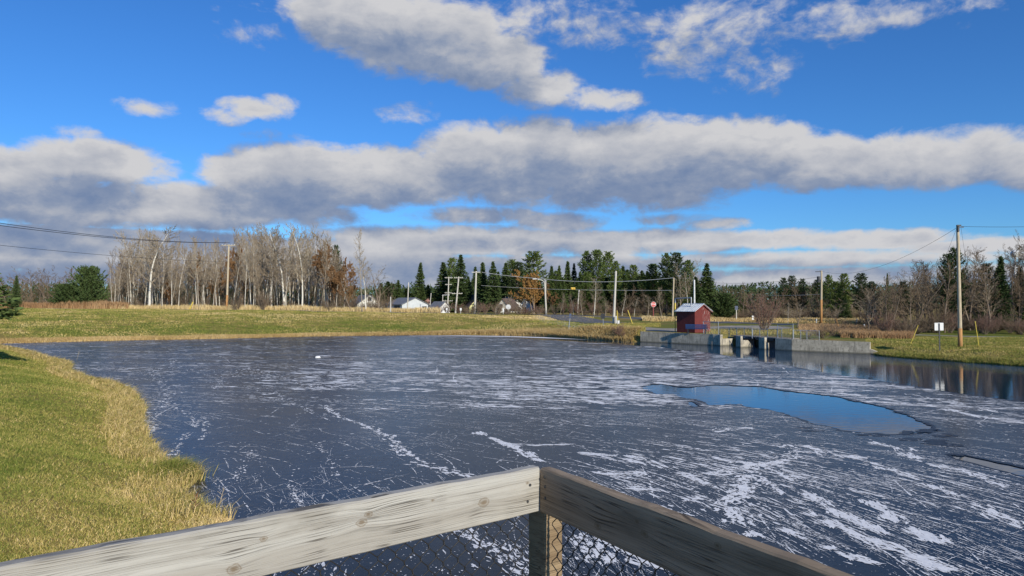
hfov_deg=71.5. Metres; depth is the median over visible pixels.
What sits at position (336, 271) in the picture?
bare tree
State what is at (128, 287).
bare tree
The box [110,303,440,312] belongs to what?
pale roadside grass
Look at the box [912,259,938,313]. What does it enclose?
bare tree
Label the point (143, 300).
bare tree
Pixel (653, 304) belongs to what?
stop sign
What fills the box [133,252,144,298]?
aspen
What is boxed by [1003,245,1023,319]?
bare tree
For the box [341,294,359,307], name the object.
bare shrub
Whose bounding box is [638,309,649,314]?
bare shrub
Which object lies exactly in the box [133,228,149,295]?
aspen
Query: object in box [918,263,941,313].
bare tree
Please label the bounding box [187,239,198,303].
aspen
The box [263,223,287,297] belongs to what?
aspen
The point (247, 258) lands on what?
aspen
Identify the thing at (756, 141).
sky
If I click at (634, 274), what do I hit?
pine
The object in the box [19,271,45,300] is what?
bare tree
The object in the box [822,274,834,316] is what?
pine
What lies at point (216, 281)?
bare tree
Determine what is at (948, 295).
bare tree
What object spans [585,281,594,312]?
spruce
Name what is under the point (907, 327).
bare shrub
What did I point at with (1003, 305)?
bare tree
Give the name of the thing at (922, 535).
blown snow
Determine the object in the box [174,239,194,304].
aspen
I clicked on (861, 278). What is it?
pine
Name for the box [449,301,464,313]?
bare shrub
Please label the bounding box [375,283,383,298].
spruce
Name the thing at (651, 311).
bare shrub
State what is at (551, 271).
spruce
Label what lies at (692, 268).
pine
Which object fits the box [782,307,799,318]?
bare shrub
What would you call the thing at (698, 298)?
spruce
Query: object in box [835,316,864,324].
bare shrub
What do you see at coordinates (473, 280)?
spruce
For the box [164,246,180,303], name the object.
aspen
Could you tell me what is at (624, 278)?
spruce
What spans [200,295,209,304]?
bare shrub
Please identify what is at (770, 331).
walkway grass
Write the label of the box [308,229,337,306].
aspen
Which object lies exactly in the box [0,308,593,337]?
berm turf
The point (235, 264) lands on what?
aspen
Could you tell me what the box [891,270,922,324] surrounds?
bare tree
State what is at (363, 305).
bare shrub
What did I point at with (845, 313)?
spruce
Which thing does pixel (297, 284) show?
aspen
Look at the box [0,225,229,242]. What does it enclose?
power line
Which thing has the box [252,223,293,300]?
aspen
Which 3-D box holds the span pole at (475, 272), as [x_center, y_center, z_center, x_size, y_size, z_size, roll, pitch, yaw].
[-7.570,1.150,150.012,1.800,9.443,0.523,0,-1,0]
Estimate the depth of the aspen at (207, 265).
134.41 m
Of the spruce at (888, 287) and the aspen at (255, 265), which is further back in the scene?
the aspen at (255, 265)
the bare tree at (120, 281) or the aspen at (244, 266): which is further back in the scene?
the bare tree at (120, 281)
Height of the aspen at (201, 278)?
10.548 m
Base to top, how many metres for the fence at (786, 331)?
1.249 m
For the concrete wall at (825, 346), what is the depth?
52.02 m
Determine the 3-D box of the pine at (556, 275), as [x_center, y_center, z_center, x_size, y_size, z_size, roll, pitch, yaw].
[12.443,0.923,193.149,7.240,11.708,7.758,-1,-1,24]
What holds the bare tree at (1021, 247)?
on the ground at (668, 327)
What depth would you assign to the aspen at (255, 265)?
119.41 m
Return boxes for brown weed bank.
[838,328,915,338]
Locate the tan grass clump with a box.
[641,315,666,320]
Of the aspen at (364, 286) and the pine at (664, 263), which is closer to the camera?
the aspen at (364, 286)
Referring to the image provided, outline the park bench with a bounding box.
[685,324,707,333]
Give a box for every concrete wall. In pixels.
[640,331,717,345]
[775,338,875,353]
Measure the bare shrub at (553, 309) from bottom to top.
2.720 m
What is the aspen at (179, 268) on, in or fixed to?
on the ground at (668, 327)
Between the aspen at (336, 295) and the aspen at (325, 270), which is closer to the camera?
the aspen at (325, 270)
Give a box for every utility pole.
[222,244,234,306]
[445,277,451,302]
[452,277,461,312]
[815,271,822,322]
[956,225,963,346]
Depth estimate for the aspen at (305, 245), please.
134.02 m
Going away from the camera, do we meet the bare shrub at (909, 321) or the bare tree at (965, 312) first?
the bare shrub at (909, 321)
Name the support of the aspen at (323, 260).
on the ground at (668, 327)
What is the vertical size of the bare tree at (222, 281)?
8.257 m
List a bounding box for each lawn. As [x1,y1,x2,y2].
[0,348,233,561]
[865,336,1023,364]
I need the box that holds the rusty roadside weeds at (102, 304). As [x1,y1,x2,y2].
[1,299,128,308]
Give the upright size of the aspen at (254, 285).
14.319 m
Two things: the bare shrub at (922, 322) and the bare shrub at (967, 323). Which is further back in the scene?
the bare shrub at (967, 323)
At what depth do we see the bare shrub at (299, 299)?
133.47 m
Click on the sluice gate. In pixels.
(763, 342)
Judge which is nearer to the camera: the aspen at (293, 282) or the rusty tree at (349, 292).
the rusty tree at (349, 292)
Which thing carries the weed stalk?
on the ground at (668, 327)
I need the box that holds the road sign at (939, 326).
[934,323,943,350]
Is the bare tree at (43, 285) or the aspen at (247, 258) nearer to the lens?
the aspen at (247, 258)
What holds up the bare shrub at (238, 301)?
on the ground at (668, 327)
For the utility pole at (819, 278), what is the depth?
97.88 m
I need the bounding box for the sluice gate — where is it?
[718,334,798,349]
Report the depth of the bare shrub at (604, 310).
131.75 m
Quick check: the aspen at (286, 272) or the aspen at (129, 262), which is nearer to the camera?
the aspen at (286, 272)
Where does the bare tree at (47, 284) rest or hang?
on the ground at (668, 327)
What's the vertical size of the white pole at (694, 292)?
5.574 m
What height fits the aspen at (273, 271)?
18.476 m
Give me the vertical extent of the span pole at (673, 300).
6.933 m
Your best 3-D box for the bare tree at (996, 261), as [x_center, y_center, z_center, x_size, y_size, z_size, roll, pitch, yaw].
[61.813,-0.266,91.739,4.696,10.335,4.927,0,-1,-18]
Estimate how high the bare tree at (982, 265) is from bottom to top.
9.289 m
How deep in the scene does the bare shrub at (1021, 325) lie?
65.40 m
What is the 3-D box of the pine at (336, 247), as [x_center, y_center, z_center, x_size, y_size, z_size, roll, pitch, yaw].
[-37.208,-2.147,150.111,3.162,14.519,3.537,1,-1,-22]
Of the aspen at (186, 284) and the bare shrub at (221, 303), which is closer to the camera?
the aspen at (186, 284)
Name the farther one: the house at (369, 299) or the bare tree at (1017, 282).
the house at (369, 299)
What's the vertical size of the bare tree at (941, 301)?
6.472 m
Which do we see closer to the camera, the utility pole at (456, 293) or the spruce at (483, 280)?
the utility pole at (456, 293)
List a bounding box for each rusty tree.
[163,279,176,303]
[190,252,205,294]
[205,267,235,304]
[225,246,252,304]
[312,244,345,307]
[312,250,343,308]
[328,266,357,310]
[338,257,355,307]
[537,283,559,312]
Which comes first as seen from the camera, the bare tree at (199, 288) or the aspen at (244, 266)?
the aspen at (244, 266)
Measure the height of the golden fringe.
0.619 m
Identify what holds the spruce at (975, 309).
on the ground at (668, 327)
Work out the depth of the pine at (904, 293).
79.86 m
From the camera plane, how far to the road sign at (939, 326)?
47.47 m
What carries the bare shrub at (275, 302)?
on the ground at (668, 327)
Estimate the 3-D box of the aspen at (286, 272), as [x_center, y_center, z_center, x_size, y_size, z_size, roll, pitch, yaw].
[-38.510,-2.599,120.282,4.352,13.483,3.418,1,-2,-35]
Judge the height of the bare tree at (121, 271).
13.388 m
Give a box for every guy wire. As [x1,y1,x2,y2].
[910,231,955,343]
[961,230,978,344]
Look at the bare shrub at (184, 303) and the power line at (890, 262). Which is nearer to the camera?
the power line at (890, 262)
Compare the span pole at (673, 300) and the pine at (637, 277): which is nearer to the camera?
the span pole at (673, 300)
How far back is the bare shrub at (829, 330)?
62.05 m
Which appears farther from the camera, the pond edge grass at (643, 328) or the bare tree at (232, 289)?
the bare tree at (232, 289)
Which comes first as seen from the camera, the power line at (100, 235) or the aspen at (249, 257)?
the power line at (100, 235)
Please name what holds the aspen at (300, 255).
on the ground at (668, 327)
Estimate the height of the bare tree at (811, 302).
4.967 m
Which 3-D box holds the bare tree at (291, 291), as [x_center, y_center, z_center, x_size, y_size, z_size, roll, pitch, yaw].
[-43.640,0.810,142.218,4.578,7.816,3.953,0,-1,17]
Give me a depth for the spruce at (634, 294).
182.60 m
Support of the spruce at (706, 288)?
on the ground at (668, 327)
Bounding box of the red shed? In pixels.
[674,297,712,332]
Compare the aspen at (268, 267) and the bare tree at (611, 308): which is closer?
the aspen at (268, 267)
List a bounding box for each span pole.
[472,271,479,313]
[544,279,546,314]
[612,271,616,322]
[672,278,673,316]
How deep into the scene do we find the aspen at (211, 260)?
147.37 m
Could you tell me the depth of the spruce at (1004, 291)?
74.66 m
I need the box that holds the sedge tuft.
[126,454,218,485]
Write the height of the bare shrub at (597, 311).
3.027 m
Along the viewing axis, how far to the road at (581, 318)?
101.21 m
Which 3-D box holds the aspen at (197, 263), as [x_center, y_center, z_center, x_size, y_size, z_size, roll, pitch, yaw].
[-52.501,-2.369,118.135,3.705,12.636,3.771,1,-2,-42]
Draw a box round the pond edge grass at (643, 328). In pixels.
[571,324,645,340]
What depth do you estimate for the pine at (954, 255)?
72.72 m
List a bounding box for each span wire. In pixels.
[482,272,540,278]
[545,277,673,281]
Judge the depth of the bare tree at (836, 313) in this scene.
79.89 m
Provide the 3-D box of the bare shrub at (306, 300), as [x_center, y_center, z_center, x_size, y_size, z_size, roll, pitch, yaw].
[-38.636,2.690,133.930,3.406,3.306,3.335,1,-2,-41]
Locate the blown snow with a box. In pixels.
[14,337,1023,575]
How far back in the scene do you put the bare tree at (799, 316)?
77.99 m
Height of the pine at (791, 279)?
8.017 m
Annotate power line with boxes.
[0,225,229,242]
[1,223,216,242]
[1,245,216,261]
[822,228,955,273]
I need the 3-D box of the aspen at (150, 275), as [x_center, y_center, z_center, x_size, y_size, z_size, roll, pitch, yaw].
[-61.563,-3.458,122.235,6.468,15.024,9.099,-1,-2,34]
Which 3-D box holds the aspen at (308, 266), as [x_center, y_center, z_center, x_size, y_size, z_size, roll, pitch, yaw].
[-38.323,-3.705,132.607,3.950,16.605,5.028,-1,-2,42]
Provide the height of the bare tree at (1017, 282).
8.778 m
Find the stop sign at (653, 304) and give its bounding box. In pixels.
[651,301,655,315]
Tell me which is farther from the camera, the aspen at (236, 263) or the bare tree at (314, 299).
the aspen at (236, 263)
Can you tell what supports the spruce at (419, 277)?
on the ground at (668, 327)
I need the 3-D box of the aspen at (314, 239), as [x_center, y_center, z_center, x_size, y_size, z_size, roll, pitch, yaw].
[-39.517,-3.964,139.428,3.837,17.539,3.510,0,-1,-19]
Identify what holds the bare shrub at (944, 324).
on the ground at (668, 327)
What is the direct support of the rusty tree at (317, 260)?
on the ground at (668, 327)
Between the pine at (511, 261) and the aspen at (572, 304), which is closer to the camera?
the aspen at (572, 304)
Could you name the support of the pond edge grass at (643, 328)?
on the ground at (668, 327)
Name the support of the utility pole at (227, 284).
on the ground at (668, 327)
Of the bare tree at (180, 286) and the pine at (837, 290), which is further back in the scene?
the bare tree at (180, 286)
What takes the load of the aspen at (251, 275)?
on the ground at (668, 327)
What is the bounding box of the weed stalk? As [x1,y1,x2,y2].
[191,491,199,509]
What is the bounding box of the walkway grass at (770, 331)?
[707,327,839,335]
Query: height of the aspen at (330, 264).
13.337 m
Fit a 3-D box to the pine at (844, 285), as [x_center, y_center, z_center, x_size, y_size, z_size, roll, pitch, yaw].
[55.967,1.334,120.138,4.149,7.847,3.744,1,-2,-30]
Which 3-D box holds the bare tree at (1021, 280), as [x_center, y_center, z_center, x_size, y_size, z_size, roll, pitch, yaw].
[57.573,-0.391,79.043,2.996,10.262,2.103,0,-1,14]
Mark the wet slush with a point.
(938, 442)
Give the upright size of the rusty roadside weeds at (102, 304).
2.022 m
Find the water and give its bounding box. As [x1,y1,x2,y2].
[478,335,1023,475]
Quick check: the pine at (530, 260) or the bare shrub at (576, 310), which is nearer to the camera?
the bare shrub at (576, 310)
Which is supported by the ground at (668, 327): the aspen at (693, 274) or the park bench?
the aspen at (693, 274)
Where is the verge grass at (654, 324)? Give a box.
[594,322,660,326]
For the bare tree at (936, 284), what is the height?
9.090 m
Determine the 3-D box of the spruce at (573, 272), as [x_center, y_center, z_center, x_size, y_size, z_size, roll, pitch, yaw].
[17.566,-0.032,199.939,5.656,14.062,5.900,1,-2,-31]
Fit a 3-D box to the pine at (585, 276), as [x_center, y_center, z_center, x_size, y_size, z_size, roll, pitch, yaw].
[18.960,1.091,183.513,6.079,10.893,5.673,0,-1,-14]
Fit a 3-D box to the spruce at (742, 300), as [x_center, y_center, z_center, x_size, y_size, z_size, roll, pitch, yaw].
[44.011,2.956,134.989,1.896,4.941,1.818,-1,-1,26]
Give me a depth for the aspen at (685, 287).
127.51 m
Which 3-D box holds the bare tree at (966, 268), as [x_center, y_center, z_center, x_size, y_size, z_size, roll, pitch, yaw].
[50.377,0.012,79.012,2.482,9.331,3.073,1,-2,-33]
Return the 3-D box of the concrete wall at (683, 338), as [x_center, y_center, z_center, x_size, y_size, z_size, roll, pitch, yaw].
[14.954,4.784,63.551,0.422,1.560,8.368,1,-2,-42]
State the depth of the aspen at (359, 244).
117.49 m
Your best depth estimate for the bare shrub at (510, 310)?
133.12 m
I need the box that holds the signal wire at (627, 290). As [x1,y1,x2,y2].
[558,289,667,290]
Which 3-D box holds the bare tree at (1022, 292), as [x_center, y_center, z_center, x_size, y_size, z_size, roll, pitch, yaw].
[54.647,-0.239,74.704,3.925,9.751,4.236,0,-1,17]
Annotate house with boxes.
[350,295,380,308]
[423,298,432,306]
[462,291,489,311]
[494,298,519,312]
[504,297,532,311]
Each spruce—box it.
[0,273,25,319]
[9,276,23,307]
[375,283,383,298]
[379,281,395,301]
[380,292,386,306]
[392,280,404,300]
[402,288,407,297]
[410,262,427,297]
[417,285,426,301]
[425,285,432,295]
[425,291,431,299]
[431,262,453,303]
[445,254,472,309]
[471,266,479,293]
[473,262,489,309]
[479,261,505,311]
[498,262,513,297]
[539,284,552,311]
[540,265,555,309]
[548,279,567,312]
[555,277,569,312]
[563,261,573,305]
[566,279,586,310]
[568,263,576,311]
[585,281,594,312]
[587,282,608,311]
[595,277,618,310]
[616,266,631,311]
[625,280,639,312]
[633,270,651,310]
[667,284,684,311]
[688,276,708,306]
[699,263,716,308]
[740,292,747,314]
[837,297,852,318]
[883,273,892,317]
[964,279,985,324]
[987,256,1015,325]
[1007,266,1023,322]
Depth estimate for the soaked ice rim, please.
23.46 m
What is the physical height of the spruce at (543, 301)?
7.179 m
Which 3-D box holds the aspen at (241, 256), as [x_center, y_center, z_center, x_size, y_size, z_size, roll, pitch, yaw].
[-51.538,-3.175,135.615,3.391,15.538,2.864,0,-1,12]
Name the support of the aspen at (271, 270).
on the ground at (668, 327)
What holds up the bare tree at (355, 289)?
on the ground at (668, 327)
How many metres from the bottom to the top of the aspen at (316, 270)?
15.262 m
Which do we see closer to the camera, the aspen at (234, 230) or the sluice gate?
the sluice gate
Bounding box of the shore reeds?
[0,324,641,343]
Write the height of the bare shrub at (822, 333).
0.970 m
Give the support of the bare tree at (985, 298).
on the ground at (668, 327)
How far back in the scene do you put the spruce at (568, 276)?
194.39 m
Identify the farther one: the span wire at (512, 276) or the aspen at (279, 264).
the span wire at (512, 276)
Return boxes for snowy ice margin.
[489,336,585,339]
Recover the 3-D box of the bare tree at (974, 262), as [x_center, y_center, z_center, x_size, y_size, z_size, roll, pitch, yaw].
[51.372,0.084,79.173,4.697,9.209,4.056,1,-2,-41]
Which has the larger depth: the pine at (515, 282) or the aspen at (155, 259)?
the pine at (515, 282)
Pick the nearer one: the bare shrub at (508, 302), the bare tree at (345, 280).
the bare tree at (345, 280)
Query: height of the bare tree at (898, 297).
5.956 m
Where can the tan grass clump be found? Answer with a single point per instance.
(648, 318)
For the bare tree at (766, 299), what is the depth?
131.27 m
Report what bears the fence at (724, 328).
on the sluice gate
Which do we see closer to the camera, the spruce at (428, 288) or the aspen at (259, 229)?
the aspen at (259, 229)
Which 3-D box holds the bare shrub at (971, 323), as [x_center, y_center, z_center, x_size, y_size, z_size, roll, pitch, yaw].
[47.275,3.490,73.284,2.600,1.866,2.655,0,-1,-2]
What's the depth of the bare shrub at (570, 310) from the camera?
144.31 m
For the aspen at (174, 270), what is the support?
on the ground at (668, 327)
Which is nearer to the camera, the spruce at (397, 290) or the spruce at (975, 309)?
the spruce at (975, 309)
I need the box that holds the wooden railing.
[0,465,852,575]
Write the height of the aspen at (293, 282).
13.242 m
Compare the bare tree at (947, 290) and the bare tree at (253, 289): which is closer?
the bare tree at (947, 290)
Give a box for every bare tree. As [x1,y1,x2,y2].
[1,273,33,300]
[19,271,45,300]
[19,280,29,300]
[21,271,39,301]
[29,269,48,302]
[36,268,45,302]
[36,268,55,301]
[39,265,56,298]
[46,277,60,296]
[65,267,75,291]
[103,246,120,300]
[105,263,136,299]
[108,268,127,301]
[111,249,134,302]
[112,261,140,298]
[131,276,147,303]
[137,278,147,302]
[143,247,158,298]
[172,268,188,301]
[177,254,196,305]
[189,253,209,303]
[199,273,211,300]
[200,259,222,301]
[208,257,222,299]
[228,269,239,299]
[235,271,256,303]
[273,246,295,302]
[280,274,304,303]
[284,248,300,301]
[294,278,307,300]
[300,277,321,304]
[329,256,362,302]
[334,250,346,304]
[346,272,364,300]
[359,261,395,308]
[575,290,586,314]
[609,294,619,311]
[627,287,635,310]
[639,288,649,309]
[740,282,753,313]
[761,290,773,308]
[770,284,786,309]
[782,302,807,326]
[785,281,805,313]
[799,291,810,311]
[802,291,822,317]
[804,282,812,309]
[813,291,825,310]
[825,306,844,322]
[832,288,889,322]
[851,284,880,329]
[857,283,882,321]
[860,285,882,323]
[860,287,890,317]
[874,272,895,330]
[877,281,898,320]
[877,285,916,319]
[886,267,929,324]
[888,274,911,331]
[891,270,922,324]
[894,284,917,319]
[898,274,923,312]
[899,278,942,328]
[901,264,931,319]
[902,261,931,315]
[907,262,931,325]
[912,259,936,314]
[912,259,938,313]
[913,270,938,320]
[914,260,969,324]
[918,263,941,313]
[924,277,937,313]
[929,258,940,312]
[931,258,965,330]
[931,260,956,332]
[931,270,955,315]
[952,245,970,330]
[954,246,981,313]
[961,247,990,316]
[962,262,1009,332]
[962,267,980,316]
[963,244,998,327]
[963,265,987,317]
[969,266,1000,326]
[974,248,1013,309]
[976,257,1007,314]
[989,244,1023,317]
[994,249,1022,315]
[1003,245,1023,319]
[1005,237,1023,270]
[1009,245,1023,320]
[1011,263,1023,315]
[1013,242,1023,318]
[1015,229,1023,267]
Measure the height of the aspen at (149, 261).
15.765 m
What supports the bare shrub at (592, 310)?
on the ground at (668, 327)
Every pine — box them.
[46,283,79,303]
[65,265,110,302]
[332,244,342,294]
[447,257,456,310]
[498,259,517,293]
[503,262,531,301]
[515,251,548,308]
[546,270,570,298]
[573,283,592,312]
[576,250,595,285]
[577,272,594,312]
[587,249,610,293]
[597,251,617,287]
[606,260,625,312]
[626,264,639,298]
[628,276,647,300]
[636,264,664,308]
[655,253,672,306]
[661,252,692,312]
[679,259,697,302]
[706,292,739,317]
[777,277,791,307]
[786,275,800,309]
[797,278,809,307]
[808,280,827,316]
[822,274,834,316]
[828,281,844,313]
[832,273,853,308]
[846,272,872,316]
[859,281,882,316]
[892,281,913,318]
[933,253,956,330]
[939,247,971,329]
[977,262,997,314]
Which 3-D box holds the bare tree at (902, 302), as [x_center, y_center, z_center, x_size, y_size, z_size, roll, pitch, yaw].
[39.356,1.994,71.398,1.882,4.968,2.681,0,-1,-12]
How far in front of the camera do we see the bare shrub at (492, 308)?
134.52 m
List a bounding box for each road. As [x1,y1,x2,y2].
[48,308,916,326]
[521,314,625,322]
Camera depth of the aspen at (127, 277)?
129.25 m
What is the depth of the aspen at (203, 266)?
147.05 m
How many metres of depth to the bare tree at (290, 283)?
149.21 m
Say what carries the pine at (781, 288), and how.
on the ground at (668, 327)
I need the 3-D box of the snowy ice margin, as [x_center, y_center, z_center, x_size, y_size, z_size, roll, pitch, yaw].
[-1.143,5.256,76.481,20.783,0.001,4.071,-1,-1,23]
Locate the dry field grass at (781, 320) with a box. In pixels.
[650,316,870,322]
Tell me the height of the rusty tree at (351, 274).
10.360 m
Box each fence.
[703,321,718,334]
[719,327,749,337]
[752,329,781,338]
[777,325,792,338]
[793,330,819,339]
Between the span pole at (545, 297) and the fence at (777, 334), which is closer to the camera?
the fence at (777, 334)
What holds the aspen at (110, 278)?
on the ground at (668, 327)
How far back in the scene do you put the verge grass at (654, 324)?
82.42 m
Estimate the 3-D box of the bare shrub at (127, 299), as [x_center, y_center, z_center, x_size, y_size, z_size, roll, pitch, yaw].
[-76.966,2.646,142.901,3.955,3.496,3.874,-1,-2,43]
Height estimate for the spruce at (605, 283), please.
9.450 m
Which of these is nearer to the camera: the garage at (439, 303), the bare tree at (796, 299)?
the bare tree at (796, 299)
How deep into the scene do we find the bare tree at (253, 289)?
146.47 m
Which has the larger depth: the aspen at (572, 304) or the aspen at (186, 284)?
the aspen at (572, 304)
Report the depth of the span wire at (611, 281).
126.33 m
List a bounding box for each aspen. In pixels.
[107,259,114,298]
[107,269,122,300]
[111,252,130,301]
[113,230,142,304]
[117,248,136,305]
[118,237,136,300]
[122,242,137,301]
[124,269,132,301]
[126,226,180,305]
[129,237,139,290]
[131,238,144,296]
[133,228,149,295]
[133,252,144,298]
[135,234,146,296]
[136,232,150,303]
[137,262,157,303]
[140,230,154,302]
[140,238,177,305]
[143,231,159,296]
[144,235,165,304]
[147,236,162,303]
[148,264,157,300]
[149,236,163,305]
[151,243,175,301]
[155,236,174,291]
[161,246,176,302]
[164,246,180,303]
[165,248,178,304]
[169,246,190,304]
[170,243,183,305]
[171,240,180,305]
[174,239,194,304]
[174,246,202,304]
[175,237,184,299]
[182,235,205,309]
[182,264,193,302]
[185,238,207,301]
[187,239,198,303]
[188,243,200,303]
[191,255,209,301]
[194,243,211,304]
[197,252,211,304]
[200,239,212,301]
[206,237,218,302]
[207,246,226,301]
[209,261,223,304]
[210,238,229,305]
[210,245,220,285]
[211,240,224,304]
[213,245,226,295]
[220,239,234,304]
[223,233,257,295]
[226,243,242,299]
[229,237,245,299]
[230,228,245,301]
[231,234,244,304]
[234,232,245,296]
[236,237,257,304]
[238,242,254,308]
[239,240,249,303]
[240,227,265,304]
[240,233,250,300]
[245,234,260,304]
[245,234,272,298]
[245,252,259,304]
[246,226,264,303]
[249,240,261,305]
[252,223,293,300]
[253,225,270,300]
[253,228,280,305]
[256,226,298,307]
[256,241,266,294]
[258,235,282,306]
[260,230,277,294]
[260,233,278,305]
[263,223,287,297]
[265,230,279,303]
[273,229,282,305]
[273,235,295,307]
[277,231,304,302]
[280,229,300,305]
[283,223,316,304]
[287,230,298,304]
[287,231,307,303]
[287,240,304,301]
[293,225,309,305]
[296,239,316,304]
[298,236,313,294]
[301,225,314,304]
[304,223,317,298]
[304,243,312,292]
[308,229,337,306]
[312,235,322,305]
[314,232,332,298]
[318,237,332,308]
[319,237,339,305]
[322,247,338,299]
[335,268,345,305]
[350,228,366,310]
[354,258,373,309]
[568,294,576,314]
[576,291,583,314]
[589,278,602,314]
[620,290,629,311]
[643,295,652,314]
[655,288,663,315]
[674,264,683,305]
[677,271,691,302]
[688,259,701,293]
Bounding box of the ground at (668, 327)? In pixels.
[0,309,1023,561]
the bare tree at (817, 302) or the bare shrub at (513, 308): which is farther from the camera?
the bare shrub at (513, 308)
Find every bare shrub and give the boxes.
[119,295,137,302]
[129,294,144,305]
[161,294,181,305]
[172,291,191,306]
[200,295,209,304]
[215,291,228,305]
[228,292,247,309]
[251,290,270,309]
[260,289,275,306]
[264,292,281,306]
[272,297,293,305]
[293,293,307,304]
[299,294,314,305]
[319,296,337,309]
[334,295,357,306]
[341,294,358,307]
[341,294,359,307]
[353,299,369,307]
[363,293,376,307]
[375,289,395,308]
[443,302,453,312]
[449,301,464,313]
[460,307,477,313]
[470,300,485,313]
[480,302,491,313]
[488,301,503,313]
[494,306,515,313]
[503,294,511,313]
[510,303,524,313]
[514,298,527,313]
[531,305,545,314]
[551,304,561,314]
[565,301,573,313]
[570,301,583,314]
[586,299,596,313]
[592,302,602,314]
[596,299,610,313]
[612,322,623,336]
[616,305,626,314]
[631,305,643,315]
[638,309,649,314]
[644,305,658,315]
[661,303,670,314]
[738,287,789,330]
[743,307,754,317]
[776,307,794,318]
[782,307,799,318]
[793,310,811,317]
[807,308,819,317]
[810,328,836,338]
[813,307,829,317]
[818,323,858,335]
[827,308,837,317]
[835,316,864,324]
[856,323,885,329]
[859,313,884,325]
[868,310,901,331]
[886,315,919,330]
[894,310,927,331]
[896,323,933,333]
[911,314,944,332]
[916,313,941,332]
[917,310,954,332]
[925,309,957,325]
[940,308,962,332]
[954,316,978,329]
[954,323,971,330]
[962,316,983,330]
[970,314,989,332]
[970,317,998,333]
[979,313,1002,333]
[999,310,1018,332]
[1002,318,1023,333]
[1012,323,1023,334]
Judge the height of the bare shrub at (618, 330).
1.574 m
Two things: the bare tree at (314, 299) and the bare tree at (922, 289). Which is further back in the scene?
the bare tree at (314, 299)
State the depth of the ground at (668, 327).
65.69 m
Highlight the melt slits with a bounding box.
[537,372,872,403]
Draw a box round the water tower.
[1010,250,1019,273]
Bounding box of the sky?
[0,0,1023,304]
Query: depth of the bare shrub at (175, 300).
130.86 m
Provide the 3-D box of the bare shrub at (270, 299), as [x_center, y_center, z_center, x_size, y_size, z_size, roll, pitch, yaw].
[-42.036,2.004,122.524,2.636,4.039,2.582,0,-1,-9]
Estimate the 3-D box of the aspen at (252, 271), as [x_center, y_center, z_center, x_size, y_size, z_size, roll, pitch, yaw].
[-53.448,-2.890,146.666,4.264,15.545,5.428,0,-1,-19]
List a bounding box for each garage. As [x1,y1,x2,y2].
[386,297,429,308]
[429,301,449,312]
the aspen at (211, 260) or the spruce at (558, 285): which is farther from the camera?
the spruce at (558, 285)
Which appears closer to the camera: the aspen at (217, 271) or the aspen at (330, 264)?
the aspen at (330, 264)
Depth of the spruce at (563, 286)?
170.79 m
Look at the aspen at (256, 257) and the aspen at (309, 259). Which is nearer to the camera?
the aspen at (309, 259)
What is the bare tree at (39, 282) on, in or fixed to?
on the ground at (668, 327)
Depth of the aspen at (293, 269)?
133.25 m
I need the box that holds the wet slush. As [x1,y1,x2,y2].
[795,427,963,455]
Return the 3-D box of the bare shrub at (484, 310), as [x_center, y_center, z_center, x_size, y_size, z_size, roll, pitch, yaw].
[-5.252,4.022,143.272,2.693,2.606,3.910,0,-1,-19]
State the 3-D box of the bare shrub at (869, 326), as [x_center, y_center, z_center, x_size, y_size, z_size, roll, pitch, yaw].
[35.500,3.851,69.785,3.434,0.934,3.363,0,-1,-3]
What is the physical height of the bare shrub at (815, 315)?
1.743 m
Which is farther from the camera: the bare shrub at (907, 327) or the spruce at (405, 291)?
the spruce at (405, 291)
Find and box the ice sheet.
[1,335,1023,575]
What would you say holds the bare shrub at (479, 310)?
on the ground at (668, 327)
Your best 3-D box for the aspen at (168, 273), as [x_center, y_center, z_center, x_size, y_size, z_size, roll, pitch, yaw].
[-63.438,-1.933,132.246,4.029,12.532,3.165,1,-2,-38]
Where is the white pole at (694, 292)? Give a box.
[693,280,694,302]
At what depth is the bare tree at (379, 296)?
120.77 m
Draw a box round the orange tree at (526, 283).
[508,269,549,313]
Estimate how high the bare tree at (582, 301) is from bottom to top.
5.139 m
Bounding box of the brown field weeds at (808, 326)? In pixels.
[798,322,880,332]
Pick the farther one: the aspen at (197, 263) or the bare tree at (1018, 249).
the aspen at (197, 263)
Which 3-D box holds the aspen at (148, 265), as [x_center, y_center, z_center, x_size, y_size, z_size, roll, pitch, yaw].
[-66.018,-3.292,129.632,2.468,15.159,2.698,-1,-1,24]
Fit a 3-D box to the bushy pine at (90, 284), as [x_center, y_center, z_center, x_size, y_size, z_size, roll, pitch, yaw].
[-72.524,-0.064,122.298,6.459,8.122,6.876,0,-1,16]
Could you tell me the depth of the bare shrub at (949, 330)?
68.44 m
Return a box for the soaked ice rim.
[513,337,1023,477]
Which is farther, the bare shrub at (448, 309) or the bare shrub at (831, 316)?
the bare shrub at (448, 309)
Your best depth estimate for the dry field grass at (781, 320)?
101.13 m
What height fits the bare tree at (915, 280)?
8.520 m
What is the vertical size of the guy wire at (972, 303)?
8.306 m
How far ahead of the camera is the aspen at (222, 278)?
138.59 m
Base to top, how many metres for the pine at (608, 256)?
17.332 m
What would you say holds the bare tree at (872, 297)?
on the ground at (668, 327)
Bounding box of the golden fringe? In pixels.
[0,344,249,520]
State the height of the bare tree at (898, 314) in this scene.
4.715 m
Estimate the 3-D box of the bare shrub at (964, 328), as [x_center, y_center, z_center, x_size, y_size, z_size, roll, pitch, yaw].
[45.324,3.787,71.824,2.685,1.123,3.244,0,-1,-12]
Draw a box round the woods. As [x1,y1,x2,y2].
[0,280,1018,308]

